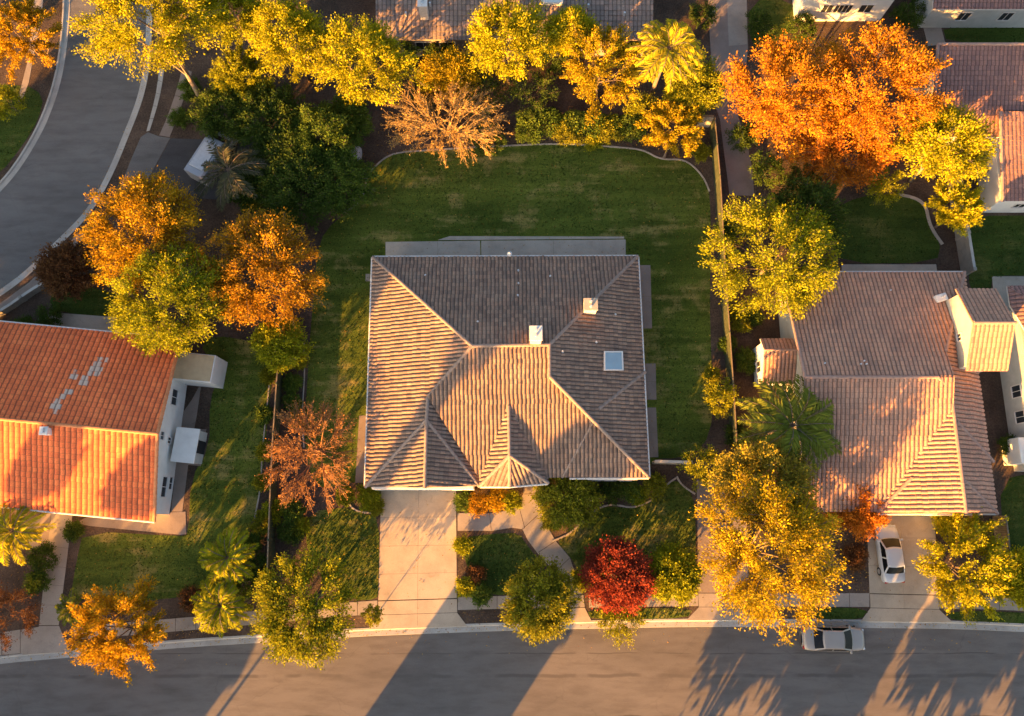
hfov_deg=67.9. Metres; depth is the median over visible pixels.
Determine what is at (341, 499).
shrub
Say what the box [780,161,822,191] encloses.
shrub
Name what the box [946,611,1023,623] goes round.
lawn
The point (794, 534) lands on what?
tree
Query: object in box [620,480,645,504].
shrub
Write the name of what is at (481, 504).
shrub
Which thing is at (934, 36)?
path
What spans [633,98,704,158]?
tree
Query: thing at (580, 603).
path
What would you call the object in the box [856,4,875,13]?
window
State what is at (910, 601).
driveway
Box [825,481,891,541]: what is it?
tree
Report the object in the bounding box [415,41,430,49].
window
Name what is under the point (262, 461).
lawn edging
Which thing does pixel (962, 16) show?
window
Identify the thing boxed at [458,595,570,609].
pavement
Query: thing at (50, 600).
path
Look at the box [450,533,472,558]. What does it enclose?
shrub
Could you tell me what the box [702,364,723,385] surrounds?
shrub
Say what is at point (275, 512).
shrub
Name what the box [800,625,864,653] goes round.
parked car
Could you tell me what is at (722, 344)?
shrub
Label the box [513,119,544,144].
shrub
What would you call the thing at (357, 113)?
tree
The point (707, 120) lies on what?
wall
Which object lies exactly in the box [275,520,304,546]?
shrub
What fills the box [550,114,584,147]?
shrub
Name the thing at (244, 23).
tree
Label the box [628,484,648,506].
shrub
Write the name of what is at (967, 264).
wall
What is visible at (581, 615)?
path
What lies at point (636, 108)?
shrub
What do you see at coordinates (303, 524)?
shrub
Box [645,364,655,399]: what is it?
path
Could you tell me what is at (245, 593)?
shrub
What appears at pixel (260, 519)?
shrub
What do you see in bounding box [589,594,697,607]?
pavement
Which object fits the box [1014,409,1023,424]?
window
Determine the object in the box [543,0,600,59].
tree
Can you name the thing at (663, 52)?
palm tree
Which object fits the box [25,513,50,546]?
path
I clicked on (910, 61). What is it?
tree
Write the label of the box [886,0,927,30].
shrub
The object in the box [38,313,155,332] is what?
path
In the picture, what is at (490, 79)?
shrub
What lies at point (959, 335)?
window
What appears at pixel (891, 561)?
parked car
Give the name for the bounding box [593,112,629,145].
shrub
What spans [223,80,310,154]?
tree
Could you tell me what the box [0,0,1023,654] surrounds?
soil
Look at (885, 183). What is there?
shrub
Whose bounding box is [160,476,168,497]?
window
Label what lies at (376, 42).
tree
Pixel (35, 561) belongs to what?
shrub
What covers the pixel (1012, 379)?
house
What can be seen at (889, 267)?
patio
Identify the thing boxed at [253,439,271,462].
shrub
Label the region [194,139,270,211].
palm tree
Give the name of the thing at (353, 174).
tree
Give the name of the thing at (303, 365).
shrub
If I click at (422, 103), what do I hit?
bare tree
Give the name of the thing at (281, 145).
tree
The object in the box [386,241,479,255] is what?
patio
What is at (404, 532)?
driveway
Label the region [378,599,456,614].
driveway
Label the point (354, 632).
kerb
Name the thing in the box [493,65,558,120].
shrub
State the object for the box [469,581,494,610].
shrub
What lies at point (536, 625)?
tree
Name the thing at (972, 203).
tree
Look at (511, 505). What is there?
shrub
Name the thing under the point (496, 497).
shrub
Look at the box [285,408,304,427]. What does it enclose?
shrub
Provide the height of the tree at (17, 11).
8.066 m
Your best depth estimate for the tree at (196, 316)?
57.29 m
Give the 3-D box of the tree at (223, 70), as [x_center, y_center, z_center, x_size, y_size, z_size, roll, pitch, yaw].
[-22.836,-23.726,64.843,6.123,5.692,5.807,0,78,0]
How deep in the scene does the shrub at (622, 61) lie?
66.26 m
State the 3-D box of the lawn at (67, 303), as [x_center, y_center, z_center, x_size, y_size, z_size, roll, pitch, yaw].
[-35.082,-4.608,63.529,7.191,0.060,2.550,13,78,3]
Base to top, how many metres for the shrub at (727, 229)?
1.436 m
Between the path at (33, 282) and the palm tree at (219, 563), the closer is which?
the palm tree at (219, 563)
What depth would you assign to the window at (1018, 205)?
63.95 m
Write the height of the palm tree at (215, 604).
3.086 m
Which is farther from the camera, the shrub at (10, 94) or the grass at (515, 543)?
the shrub at (10, 94)
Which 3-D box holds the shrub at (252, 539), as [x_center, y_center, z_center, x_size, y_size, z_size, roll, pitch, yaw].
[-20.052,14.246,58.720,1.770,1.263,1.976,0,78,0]
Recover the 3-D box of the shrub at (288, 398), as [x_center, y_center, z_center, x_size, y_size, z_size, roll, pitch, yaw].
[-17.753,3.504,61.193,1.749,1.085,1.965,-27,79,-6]
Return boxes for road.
[0,0,145,288]
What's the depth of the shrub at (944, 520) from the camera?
58.63 m
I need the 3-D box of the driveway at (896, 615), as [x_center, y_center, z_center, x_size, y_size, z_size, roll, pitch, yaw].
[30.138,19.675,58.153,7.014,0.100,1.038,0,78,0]
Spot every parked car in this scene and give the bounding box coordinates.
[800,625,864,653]
[872,524,904,583]
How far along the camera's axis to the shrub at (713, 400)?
60.11 m
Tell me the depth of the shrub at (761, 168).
64.67 m
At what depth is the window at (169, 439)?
59.15 m
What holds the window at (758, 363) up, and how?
in the house at (891, 365)
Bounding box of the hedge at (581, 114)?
[516,107,646,142]
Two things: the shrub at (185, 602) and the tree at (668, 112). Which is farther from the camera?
the tree at (668, 112)
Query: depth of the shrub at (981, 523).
58.69 m
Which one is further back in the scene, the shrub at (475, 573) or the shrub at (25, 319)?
the shrub at (25, 319)
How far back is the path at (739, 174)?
67.35 m
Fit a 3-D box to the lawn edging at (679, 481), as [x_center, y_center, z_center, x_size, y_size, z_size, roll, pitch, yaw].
[13.722,10.139,60.218,2.002,0.070,0.340,44,81,9]
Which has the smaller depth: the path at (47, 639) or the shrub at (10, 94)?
the path at (47, 639)
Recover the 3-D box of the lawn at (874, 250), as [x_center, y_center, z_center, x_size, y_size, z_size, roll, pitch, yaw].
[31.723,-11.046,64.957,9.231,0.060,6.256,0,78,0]
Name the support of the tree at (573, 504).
on the soil at (198, 64)
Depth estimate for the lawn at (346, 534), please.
59.27 m
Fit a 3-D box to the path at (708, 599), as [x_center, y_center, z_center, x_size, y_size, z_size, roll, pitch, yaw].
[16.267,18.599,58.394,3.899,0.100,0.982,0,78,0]
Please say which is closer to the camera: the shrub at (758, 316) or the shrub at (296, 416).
the shrub at (296, 416)
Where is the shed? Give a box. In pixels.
[170,427,207,463]
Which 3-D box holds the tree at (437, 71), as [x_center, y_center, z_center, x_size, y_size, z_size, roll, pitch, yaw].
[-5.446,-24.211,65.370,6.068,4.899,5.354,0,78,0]
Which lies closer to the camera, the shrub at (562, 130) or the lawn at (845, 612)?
the lawn at (845, 612)
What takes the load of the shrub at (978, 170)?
on the soil at (198, 64)
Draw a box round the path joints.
[489,508,563,567]
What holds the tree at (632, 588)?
on the lawn at (642, 534)
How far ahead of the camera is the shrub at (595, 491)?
59.54 m
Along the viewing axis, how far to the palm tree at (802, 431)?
55.35 m
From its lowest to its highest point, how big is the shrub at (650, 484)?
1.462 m
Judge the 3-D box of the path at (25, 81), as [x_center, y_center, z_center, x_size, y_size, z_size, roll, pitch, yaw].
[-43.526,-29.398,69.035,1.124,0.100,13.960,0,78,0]
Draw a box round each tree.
[0,0,64,84]
[0,502,56,565]
[29,237,104,302]
[59,572,169,687]
[66,0,232,97]
[70,165,209,294]
[97,238,236,358]
[183,76,260,141]
[189,572,253,637]
[193,204,329,336]
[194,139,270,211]
[196,0,268,50]
[198,527,259,584]
[202,37,275,103]
[221,158,272,215]
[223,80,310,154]
[242,0,329,84]
[245,119,325,194]
[246,541,365,672]
[247,317,316,375]
[254,139,346,234]
[254,397,360,517]
[284,99,364,174]
[301,13,435,105]
[308,147,384,222]
[324,93,374,149]
[380,77,513,167]
[415,41,482,100]
[464,0,561,84]
[498,552,584,647]
[528,476,604,532]
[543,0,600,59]
[560,20,656,128]
[576,533,659,617]
[625,18,704,99]
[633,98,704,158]
[645,538,706,611]
[657,48,726,118]
[687,461,852,646]
[696,189,844,320]
[701,434,824,536]
[717,29,860,162]
[734,374,841,481]
[765,173,852,255]
[782,101,897,194]
[802,17,954,166]
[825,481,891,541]
[888,99,1003,194]
[911,506,1017,626]
[921,178,990,236]
[989,544,1023,609]
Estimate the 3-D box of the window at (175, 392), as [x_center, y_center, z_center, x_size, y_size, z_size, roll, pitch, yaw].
[-26.508,3.082,59.716,0.100,1.040,1.340,2,78,1]
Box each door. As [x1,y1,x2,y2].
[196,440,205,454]
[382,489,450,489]
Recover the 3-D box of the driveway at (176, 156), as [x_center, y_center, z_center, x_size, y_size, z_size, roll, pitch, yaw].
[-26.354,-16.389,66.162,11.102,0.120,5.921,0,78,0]
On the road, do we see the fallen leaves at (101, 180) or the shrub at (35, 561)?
the fallen leaves at (101, 180)
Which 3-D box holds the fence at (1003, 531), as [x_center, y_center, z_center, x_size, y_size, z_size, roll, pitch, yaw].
[37.735,14.477,58.391,0.180,1.720,4.664,2,78,0]
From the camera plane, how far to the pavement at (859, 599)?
58.31 m
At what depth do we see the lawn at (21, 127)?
67.06 m
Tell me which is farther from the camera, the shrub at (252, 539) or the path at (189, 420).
the path at (189, 420)
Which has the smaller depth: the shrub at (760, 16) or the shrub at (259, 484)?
the shrub at (259, 484)
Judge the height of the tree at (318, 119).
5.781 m
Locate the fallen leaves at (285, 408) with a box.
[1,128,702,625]
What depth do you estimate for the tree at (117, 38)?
58.20 m
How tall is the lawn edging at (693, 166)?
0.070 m
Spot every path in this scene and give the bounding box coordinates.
[0,234,82,308]
[18,0,42,98]
[22,626,69,654]
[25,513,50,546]
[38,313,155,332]
[39,513,71,624]
[80,512,185,534]
[171,386,200,511]
[176,429,205,465]
[355,416,365,482]
[458,486,581,594]
[564,608,591,622]
[571,595,584,607]
[640,265,651,327]
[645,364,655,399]
[647,408,657,456]
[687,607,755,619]
[697,480,747,592]
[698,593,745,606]
[708,0,753,195]
[727,0,746,45]
[924,28,944,45]
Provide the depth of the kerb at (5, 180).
67.62 m
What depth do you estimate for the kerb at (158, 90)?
67.61 m
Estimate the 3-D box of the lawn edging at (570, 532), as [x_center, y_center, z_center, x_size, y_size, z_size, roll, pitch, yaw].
[8.069,11.879,59.832,11.022,0.070,1.157,-21,78,-5]
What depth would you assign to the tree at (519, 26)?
61.34 m
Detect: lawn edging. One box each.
[254,385,269,518]
[302,368,304,447]
[348,504,369,513]
[363,143,709,193]
[552,477,675,541]
[676,476,695,494]
[899,193,943,244]
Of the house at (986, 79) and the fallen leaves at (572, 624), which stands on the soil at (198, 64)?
the house at (986, 79)
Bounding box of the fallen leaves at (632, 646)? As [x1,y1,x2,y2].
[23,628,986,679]
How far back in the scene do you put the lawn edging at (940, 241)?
65.14 m
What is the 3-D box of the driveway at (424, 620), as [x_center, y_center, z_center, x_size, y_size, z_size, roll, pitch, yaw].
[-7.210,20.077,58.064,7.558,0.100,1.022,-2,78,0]
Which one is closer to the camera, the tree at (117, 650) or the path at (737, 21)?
the tree at (117, 650)
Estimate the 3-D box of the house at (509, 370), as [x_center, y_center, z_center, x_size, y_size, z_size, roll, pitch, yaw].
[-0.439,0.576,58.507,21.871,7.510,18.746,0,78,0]
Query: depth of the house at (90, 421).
56.41 m
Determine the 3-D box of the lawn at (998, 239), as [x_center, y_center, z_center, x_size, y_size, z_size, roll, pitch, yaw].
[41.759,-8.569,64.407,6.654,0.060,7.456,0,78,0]
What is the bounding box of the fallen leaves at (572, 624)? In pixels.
[4,621,1018,659]
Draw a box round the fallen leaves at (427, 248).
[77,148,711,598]
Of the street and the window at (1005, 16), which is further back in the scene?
the window at (1005, 16)
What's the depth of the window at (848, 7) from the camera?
67.55 m
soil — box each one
[0,0,62,179]
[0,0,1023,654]
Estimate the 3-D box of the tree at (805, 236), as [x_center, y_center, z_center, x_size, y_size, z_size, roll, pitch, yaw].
[20.320,-7.694,59.870,11.593,8.467,10.830,0,78,0]
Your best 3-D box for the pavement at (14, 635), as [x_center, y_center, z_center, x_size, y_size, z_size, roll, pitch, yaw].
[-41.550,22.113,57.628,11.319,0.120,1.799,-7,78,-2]
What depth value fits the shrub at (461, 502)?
59.13 m
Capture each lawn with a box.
[0,85,42,170]
[50,287,128,316]
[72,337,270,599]
[305,145,712,487]
[306,508,378,599]
[464,533,546,594]
[559,481,695,588]
[588,608,691,619]
[749,0,793,47]
[815,608,866,618]
[832,195,939,262]
[944,28,1023,41]
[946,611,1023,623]
[969,216,1023,288]
[1001,475,1023,573]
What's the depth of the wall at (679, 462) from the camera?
59.12 m
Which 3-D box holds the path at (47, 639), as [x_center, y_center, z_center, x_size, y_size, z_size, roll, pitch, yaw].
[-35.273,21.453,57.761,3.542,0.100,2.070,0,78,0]
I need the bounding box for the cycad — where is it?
[54,587,93,627]
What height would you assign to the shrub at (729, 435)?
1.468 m
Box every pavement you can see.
[0,627,37,654]
[74,600,376,638]
[160,71,191,136]
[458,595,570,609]
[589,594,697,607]
[751,593,1023,610]
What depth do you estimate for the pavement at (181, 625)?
58.01 m
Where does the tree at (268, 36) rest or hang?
on the soil at (198, 64)
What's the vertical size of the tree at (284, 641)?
4.804 m
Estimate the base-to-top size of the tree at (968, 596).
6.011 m
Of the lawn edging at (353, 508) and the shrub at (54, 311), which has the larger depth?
the shrub at (54, 311)
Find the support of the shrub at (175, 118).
on the soil at (198, 64)
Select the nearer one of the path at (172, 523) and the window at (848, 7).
the path at (172, 523)
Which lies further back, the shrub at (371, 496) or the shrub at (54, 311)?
the shrub at (54, 311)
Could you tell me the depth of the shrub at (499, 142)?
65.47 m
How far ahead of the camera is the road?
66.61 m
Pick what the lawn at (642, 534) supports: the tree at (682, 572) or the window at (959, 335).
the tree at (682, 572)
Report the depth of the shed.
59.17 m
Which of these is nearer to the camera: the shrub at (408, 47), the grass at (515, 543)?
the grass at (515, 543)
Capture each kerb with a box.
[0,0,69,191]
[0,4,152,295]
[0,618,1023,663]
[147,69,163,130]
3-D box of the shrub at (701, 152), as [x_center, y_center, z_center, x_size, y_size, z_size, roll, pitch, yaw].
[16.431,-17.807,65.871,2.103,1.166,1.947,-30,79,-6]
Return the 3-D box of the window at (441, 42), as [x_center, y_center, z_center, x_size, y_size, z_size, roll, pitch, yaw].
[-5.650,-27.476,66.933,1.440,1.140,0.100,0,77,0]
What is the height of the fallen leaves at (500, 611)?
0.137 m
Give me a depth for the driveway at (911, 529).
59.06 m
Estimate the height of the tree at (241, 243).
7.364 m
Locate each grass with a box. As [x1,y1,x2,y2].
[306,482,695,620]
[751,0,1023,624]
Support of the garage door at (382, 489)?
in the house at (509, 370)
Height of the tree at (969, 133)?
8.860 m
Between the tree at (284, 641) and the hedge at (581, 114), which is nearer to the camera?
the tree at (284, 641)
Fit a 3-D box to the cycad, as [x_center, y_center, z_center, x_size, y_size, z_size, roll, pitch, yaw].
[-32.875,18.791,57.336,3.113,1.912,2.896,0,78,0]
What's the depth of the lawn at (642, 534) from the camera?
59.53 m
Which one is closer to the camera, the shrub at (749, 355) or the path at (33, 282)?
the shrub at (749, 355)
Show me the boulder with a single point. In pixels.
(359, 149)
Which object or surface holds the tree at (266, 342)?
on the soil at (198, 64)
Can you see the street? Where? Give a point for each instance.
(719, 671)
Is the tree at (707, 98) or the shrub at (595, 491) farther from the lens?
the tree at (707, 98)
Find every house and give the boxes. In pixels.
[0,320,227,522]
[364,251,650,490]
[376,0,652,55]
[752,271,1016,515]
[792,0,893,20]
[911,42,1023,212]
[915,0,1023,27]
[1000,285,1023,471]
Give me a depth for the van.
64.22 m
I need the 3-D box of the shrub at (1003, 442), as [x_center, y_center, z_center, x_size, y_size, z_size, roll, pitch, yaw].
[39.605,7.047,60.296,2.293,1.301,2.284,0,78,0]
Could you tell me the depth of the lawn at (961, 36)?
68.99 m
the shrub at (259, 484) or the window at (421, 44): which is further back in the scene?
the window at (421, 44)
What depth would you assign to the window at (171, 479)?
59.71 m
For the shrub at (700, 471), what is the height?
2.914 m
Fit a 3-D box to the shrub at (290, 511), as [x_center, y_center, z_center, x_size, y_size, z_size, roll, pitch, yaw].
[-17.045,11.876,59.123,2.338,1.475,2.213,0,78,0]
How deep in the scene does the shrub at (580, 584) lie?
57.66 m
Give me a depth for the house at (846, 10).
67.78 m
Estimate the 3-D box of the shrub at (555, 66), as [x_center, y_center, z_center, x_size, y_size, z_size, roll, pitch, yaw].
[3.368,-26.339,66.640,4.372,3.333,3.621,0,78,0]
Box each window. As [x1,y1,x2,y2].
[159,430,164,440]
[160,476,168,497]
[166,436,171,444]
[168,476,173,489]
[170,388,178,406]
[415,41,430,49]
[439,41,455,48]
[755,359,761,373]
[819,4,835,13]
[831,4,845,13]
[841,4,854,13]
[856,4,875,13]
[953,12,973,20]
[956,332,961,341]
[995,12,1015,20]
[1010,203,1023,208]
[1010,384,1021,398]
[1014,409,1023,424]
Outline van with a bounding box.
[184,131,237,186]
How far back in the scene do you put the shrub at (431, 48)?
66.17 m
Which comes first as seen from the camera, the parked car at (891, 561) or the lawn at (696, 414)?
the parked car at (891, 561)
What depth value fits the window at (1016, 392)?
60.15 m
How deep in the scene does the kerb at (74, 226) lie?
66.34 m
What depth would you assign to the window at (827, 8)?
67.55 m
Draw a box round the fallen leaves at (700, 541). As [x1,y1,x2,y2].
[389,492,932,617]
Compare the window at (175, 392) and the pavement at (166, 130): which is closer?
the window at (175, 392)
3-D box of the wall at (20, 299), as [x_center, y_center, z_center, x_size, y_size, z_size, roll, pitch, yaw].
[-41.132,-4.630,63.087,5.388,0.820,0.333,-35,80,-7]
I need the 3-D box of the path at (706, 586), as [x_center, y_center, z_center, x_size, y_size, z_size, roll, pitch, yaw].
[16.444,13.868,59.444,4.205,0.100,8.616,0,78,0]
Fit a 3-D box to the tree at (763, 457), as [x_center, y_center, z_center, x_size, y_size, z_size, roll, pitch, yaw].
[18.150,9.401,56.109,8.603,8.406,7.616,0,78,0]
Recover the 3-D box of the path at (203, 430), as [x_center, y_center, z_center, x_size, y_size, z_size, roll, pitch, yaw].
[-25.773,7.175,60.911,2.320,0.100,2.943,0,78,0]
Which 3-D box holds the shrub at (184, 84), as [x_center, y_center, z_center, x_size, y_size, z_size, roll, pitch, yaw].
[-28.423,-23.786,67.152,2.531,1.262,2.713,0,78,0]
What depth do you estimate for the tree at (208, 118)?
63.65 m
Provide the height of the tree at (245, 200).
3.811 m
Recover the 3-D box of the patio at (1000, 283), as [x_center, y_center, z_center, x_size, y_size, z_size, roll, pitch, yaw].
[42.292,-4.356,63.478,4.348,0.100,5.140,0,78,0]
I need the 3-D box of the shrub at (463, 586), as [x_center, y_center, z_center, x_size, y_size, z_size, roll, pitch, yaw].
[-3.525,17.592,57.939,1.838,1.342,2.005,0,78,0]
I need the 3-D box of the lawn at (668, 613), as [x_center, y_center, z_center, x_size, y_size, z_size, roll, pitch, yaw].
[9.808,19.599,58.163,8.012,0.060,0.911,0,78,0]
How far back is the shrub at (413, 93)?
66.47 m
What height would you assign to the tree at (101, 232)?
7.521 m
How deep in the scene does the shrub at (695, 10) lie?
68.09 m
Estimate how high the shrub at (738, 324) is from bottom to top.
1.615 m
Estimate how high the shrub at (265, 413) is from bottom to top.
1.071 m
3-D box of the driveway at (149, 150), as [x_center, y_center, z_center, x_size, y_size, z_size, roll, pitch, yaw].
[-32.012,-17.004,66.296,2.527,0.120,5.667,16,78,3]
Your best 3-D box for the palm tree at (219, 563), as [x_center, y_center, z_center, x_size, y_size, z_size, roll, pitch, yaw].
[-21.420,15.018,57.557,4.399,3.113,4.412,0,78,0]
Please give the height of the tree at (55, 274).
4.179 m
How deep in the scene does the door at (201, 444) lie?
60.01 m
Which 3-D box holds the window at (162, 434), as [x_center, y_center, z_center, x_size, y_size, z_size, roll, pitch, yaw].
[-26.643,5.913,57.895,0.100,0.640,0.740,2,78,1]
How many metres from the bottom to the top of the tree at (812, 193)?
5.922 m
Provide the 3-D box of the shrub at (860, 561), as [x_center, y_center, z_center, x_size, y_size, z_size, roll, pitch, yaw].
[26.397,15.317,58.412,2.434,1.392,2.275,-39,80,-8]
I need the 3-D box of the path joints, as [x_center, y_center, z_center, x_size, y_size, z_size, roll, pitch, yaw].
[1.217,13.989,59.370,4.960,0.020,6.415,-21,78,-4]
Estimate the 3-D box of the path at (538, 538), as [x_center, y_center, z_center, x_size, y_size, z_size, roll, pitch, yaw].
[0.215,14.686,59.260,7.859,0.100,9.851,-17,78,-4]
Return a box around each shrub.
[0,83,28,121]
[0,581,43,655]
[11,314,36,323]
[21,570,54,596]
[24,539,60,577]
[33,303,63,325]
[60,517,85,543]
[165,105,190,128]
[176,76,202,102]
[176,581,200,614]
[224,563,265,602]
[243,530,263,552]
[247,552,274,581]
[248,508,276,537]
[249,472,269,492]
[253,405,273,425]
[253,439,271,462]
[257,365,275,386]
[260,499,285,526]
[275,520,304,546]
[279,498,306,523]
[281,390,303,413]
[282,371,303,394]
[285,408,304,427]
[290,356,307,370]
[292,515,311,538]
[335,484,355,507]
[356,483,383,512]
[367,494,384,519]
[382,37,422,78]
[405,79,441,115]
[422,41,452,68]
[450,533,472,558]
[452,490,474,513]
[454,576,475,601]
[463,68,505,115]
[465,562,487,585]
[466,121,508,156]
[466,488,489,518]
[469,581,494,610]
[485,488,508,514]
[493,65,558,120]
[500,489,524,515]
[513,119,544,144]
[526,41,572,74]
[537,512,560,531]
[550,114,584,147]
[570,564,589,593]
[581,132,604,151]
[589,486,602,504]
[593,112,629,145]
[594,603,647,650]
[595,480,624,508]
[617,41,653,74]
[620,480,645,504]
[622,91,658,130]
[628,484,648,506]
[640,472,669,503]
[676,444,725,490]
[688,0,718,32]
[690,141,711,164]
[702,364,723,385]
[703,377,742,419]
[712,218,736,241]
[714,335,737,354]
[722,418,752,448]
[723,120,757,153]
[729,308,751,333]
[734,346,756,376]
[745,7,778,37]
[745,307,765,328]
[747,148,787,189]
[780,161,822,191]
[784,9,818,41]
[839,542,870,573]
[865,168,908,208]
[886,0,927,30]
[930,516,955,534]
[956,151,988,180]
[963,517,989,542]
[995,432,1015,457]
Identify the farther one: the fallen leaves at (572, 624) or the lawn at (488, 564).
the lawn at (488, 564)
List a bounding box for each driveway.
[121,133,169,188]
[148,138,259,199]
[368,613,466,629]
[378,490,456,599]
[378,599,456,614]
[861,608,951,621]
[868,515,937,594]
[870,594,938,608]
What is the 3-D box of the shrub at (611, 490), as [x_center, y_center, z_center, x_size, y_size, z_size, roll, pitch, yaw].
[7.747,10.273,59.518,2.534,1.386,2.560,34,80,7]
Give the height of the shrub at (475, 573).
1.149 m
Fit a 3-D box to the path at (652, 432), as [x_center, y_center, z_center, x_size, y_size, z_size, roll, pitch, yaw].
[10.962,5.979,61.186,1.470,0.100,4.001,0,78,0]
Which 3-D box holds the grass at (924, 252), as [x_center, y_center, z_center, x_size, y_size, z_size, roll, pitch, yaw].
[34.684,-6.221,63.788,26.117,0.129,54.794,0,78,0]
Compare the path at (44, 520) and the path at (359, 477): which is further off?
the path at (359, 477)
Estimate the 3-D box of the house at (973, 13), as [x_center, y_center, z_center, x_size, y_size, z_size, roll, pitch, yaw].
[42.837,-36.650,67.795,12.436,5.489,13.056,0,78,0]
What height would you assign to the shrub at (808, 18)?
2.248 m
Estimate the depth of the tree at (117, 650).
54.43 m
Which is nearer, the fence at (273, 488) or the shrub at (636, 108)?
the fence at (273, 488)
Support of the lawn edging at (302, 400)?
on the soil at (198, 64)
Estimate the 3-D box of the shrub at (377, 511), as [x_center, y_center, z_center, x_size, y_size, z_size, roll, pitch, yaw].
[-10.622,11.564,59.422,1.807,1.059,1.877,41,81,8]
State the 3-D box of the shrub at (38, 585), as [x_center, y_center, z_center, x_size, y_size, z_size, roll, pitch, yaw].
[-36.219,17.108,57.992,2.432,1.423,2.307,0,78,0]
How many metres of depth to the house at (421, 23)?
65.36 m
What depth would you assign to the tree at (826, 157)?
61.83 m
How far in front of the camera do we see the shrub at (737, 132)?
65.60 m
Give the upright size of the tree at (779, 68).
9.134 m
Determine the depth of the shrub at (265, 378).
61.50 m
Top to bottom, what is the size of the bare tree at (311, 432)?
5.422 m
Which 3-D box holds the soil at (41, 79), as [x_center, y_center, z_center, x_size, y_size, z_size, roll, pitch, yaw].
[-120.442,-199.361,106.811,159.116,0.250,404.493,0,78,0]
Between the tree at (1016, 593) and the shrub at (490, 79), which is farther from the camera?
the shrub at (490, 79)
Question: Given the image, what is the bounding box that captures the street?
[0,627,1023,715]
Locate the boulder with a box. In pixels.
[349,146,361,159]
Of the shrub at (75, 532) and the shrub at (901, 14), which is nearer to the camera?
the shrub at (75, 532)
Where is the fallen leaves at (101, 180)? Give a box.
[5,9,147,286]
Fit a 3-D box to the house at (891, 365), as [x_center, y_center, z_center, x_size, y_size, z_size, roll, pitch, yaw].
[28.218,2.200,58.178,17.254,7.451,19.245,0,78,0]
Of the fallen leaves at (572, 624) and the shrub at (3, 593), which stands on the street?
the fallen leaves at (572, 624)
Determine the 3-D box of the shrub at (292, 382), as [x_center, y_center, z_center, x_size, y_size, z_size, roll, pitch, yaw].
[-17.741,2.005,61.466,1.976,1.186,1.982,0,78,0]
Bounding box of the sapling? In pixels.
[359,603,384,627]
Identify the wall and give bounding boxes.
[0,282,45,316]
[652,460,692,464]
[696,115,713,127]
[947,170,976,275]
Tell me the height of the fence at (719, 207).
1.870 m
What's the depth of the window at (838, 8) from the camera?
67.55 m
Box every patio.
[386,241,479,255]
[439,236,623,239]
[481,239,625,254]
[842,264,936,270]
[992,276,1023,310]
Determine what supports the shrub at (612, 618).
on the lawn at (668, 613)
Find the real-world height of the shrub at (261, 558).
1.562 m
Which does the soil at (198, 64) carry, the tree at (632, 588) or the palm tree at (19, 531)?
the palm tree at (19, 531)
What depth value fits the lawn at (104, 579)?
59.83 m
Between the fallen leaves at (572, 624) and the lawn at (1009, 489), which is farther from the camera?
the lawn at (1009, 489)
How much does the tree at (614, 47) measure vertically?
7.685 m
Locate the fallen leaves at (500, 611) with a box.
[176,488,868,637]
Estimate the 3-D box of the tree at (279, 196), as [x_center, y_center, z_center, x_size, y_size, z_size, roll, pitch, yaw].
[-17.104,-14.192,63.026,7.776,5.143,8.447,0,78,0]
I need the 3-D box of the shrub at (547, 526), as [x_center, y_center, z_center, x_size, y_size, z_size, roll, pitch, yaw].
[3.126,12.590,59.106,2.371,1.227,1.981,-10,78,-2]
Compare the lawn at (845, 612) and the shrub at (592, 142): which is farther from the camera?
the shrub at (592, 142)
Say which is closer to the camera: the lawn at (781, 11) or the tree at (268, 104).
the tree at (268, 104)
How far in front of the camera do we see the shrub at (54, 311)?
62.33 m
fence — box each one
[266,370,283,579]
[709,117,736,443]
[992,515,1010,554]
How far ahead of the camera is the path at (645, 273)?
63.64 m

